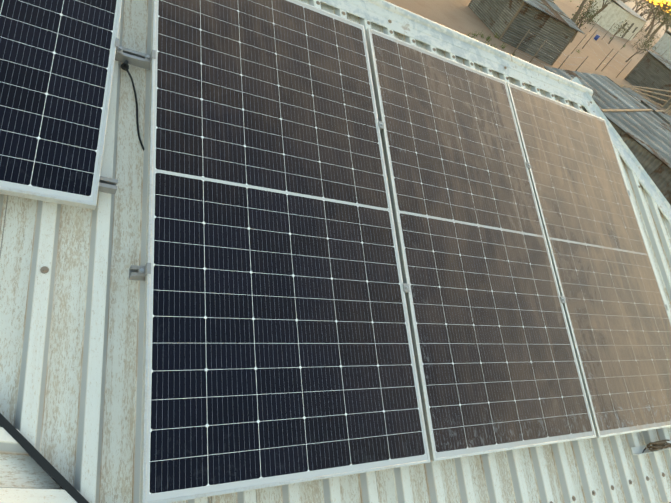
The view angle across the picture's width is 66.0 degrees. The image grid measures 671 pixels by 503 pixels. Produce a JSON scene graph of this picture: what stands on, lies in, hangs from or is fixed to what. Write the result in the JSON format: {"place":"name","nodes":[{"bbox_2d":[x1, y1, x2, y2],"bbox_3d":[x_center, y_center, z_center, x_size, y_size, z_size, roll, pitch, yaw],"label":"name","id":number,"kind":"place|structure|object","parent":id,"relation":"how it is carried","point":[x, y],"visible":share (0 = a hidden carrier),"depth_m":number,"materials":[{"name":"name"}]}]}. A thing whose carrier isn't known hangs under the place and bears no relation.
{"place":"outdoors","nodes":[
{"label":"outdoors","id":0,"kind":"place"},
{"bbox_2d":[0,426,80,502],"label":"corrugated metal roof","id":1,"kind":"structure","parent":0,"point":[25,477],"depth_m":1.48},
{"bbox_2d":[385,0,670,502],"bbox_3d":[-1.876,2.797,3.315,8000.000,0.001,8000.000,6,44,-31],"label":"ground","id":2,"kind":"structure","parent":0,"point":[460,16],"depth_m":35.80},
{"bbox_2d":[468,0,584,64],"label":"shack","id":3,"kind":"structure","parent":2,"relation":"on","point":[512,22],"depth_m":26.72,"materials":[{"name":"grey metal"}]},
{"bbox_2d":[512,29,588,70],"bbox_3d":[10.448,-9.089,24.664,5.246,1.534,0.726,-1,48,-37],"label":"fence","id":4,"kind":"object","parent":2,"relation":"on","point":[545,53],"visible":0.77,"depth_m":23.66,"materials":[{"name":"brown wood"}]},
{"bbox_2d":[468,1,659,55],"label":"grass tufts","id":5,"kind":"object","parent":2,"relation":"on","point":[487,38],"visible":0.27,"depth_m":24.89,"materials":[{"name":"plant"}]},
{"bbox_2d":[571,0,586,21],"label":"bare tree","id":6,"kind":"object","parent":2,"relation":"on","point":[579,9],"visible":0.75,"depth_m":45.11,"materials":[{"name":"brown plant"}]},
{"bbox_2d":[570,0,598,42],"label":"tree","id":7,"kind":"object","parent":2,"relation":"on","point":[580,25],"visible":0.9,"depth_m":37.71,"materials":[{"name":"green plant"}]},
{"bbox_2d":[577,4,594,22],"bbox_3d":[23.079,-21.815,48.090,2.017,2.040,1.740,46,38,18],"label":"tree","id":8,"kind":"object","parent":2,"relation":"on","point":[580,18],"visible":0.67,"depth_m":47.92,"materials":[{"name":"green plant"}]},
{"bbox_2d":[580,0,599,22],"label":"tree","id":9,"kind":"object","parent":2,"relation":"on","point":[590,4],"visible":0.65,"depth_m":52.69,"materials":[{"name":"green plant"}]},
{"bbox_2d":[571,30,631,77],"bbox_3d":[18.878,-13.843,36.249,3.366,1.573,5.946,40,37,10],"label":"fence","id":10,"kind":"object","parent":2,"relation":"on","point":[605,54],"visible":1,"depth_m":35.05,"materials":[{"name":"brown wood"}]},
{"bbox_2d":[587,0,617,21],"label":"bare tree","id":11,"kind":"object","parent":2,"relation":"on","point":[605,5],"visible":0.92,"depth_m":57.56,"materials":[{"name":"brown plant"}]},
{"bbox_2d":[544,66,670,204],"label":"corrugated roof","id":12,"kind":"structure","parent":2,"relation":"on","point":[643,131],"depth_m":13.16,"materials":[{"name":"grey metal"}]},
{"bbox_2d":[608,19,628,43],"bbox_3d":[27.994,-21.704,51.133,2.066,2.567,1.418,-76,105,-52],"label":"tree","id":13,"kind":"object","parent":2,"relation":"on","point":[620,28],"visible":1,"depth_m":50.91,"materials":[{"name":"brown plant"}]},
{"bbox_2d":[589,16,670,59],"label":"fence","id":14,"kind":"object","parent":2,"relation":"on","point":[628,40],"visible":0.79,"depth_m":52.44,"materials":[{"name":"brown wood"}]},
{"bbox_2d":[632,0,647,9],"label":"green tree","id":15,"kind":"object","parent":2,"relation":"on","point":[636,3],"visible":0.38,"depth_m":128.25,"materials":[{"name":"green plant"}]},
{"bbox_2d":[625,36,655,61],"bbox_3d":[26.940,-18.094,45.753,2.856,3.119,2.325,7,43,-30],"label":"tree","id":16,"kind":"object","parent":2,"relation":"on","point":[641,47],"visible":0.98,"depth_m":45.74,"materials":[{"name":"brown plant"}]},
{"bbox_2d":[629,0,659,12],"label":"tree","id":17,"kind":"object","parent":2,"relation":"on","point":[638,5],"visible":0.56,"depth_m":100.47,"materials":[{"name":"brown plant"}]},
{"bbox_2d":[619,84,670,123],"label":"wooden poles","id":18,"kind":"object","parent":2,"relation":"on","point":[642,102],"visible":0.23,"depth_m":25.39,"materials":[{"name":"brown wood"}]},
{"bbox_2d":[622,87,670,124],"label":"shed","id":19,"kind":"structure","parent":2,"relation":"on","point":[638,97],"depth_m":19.57,"materials":[{"name":"metal"}]},
{"bbox_2d":[624,49,670,109],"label":"shed","id":20,"kind":"structure","parent":2,"relation":"on","point":[650,69],"depth_m":36.55,"materials":[{"name":"grey metal"}]},
{"bbox_2d":[642,22,659,46],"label":"tree","id":21,"kind":"object","parent":2,"relation":"on","point":[652,34],"visible":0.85,"depth_m":68.08,"materials":[{"name":"brown plant"}]},
{"bbox_2d":[638,1,666,24],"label":"tree","id":22,"kind":"object","parent":2,"relation":"on","point":[645,12],"visible":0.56,"depth_m":97.35,"materials":[{"name":"brown plant"}]},
{"bbox_2d":[641,0,668,28],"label":"tree","id":23,"kind":"object","parent":2,"relation":"on","point":[649,15],"visible":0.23,"depth_m":105.15,"materials":[{"name":"brown plant"}]},
{"bbox_2d":[640,0,670,37],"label":"green tree","id":24,"kind":"object","parent":2,"relation":"on","point":[668,12],"visible":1,"depth_m":88.05,"materials":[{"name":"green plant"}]},
{"bbox_2d":[644,0,670,31],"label":"tree","id":25,"kind":"object","parent":2,"relation":"on","point":[648,27],"visible":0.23,"depth_m":104.97,"materials":[{"name":"brown plant"}]},
{"bbox_2d":[650,1,670,39],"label":"tree","id":26,"kind":"object","parent":2,"relation":"on","point":[657,28],"visible":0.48,"depth_m":92.66,"materials":[{"name":"brown plant"}]},
{"bbox_2d":[652,30,670,60],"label":"house","id":27,"kind":"structure","parent":2,"relation":"on","point":[663,45],"depth_m":75.86,"materials":[{"name":"paint"}]},
{"bbox_2d":[652,2,670,33],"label":"tree","id":28,"kind":"object","parent":2,"relation":"on","point":[665,23],"visible":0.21,"depth_m":97.20,"materials":[{"name":"brown plant"}]},
{"bbox_2d":[587,0,648,40],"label":"house","id":29,"kind":"structure","parent":0,"point":[617,12],"depth_m":62.89,"materials":[{"name":"paint"}]},
{"bbox_2d":[664,105,670,115],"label":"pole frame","id":30,"kind":"object","parent":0,"point":[667,109],"visible":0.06,"depth_m":20.10,"materials":[{"name":"brown wood"}]},
{"bbox_3d":[-2.028,-2.275,3.413,12.875,1.166,2.747,6,44,-31],"label":"roof face","id":31,"kind":"object","parent":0,"visible":0},
{"bbox_2d":[0,0,670,502],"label":"roof","id":32,"kind":"structure","parent":31,"relation":"attached to","point":[318,252],"depth_m":2.21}
]}

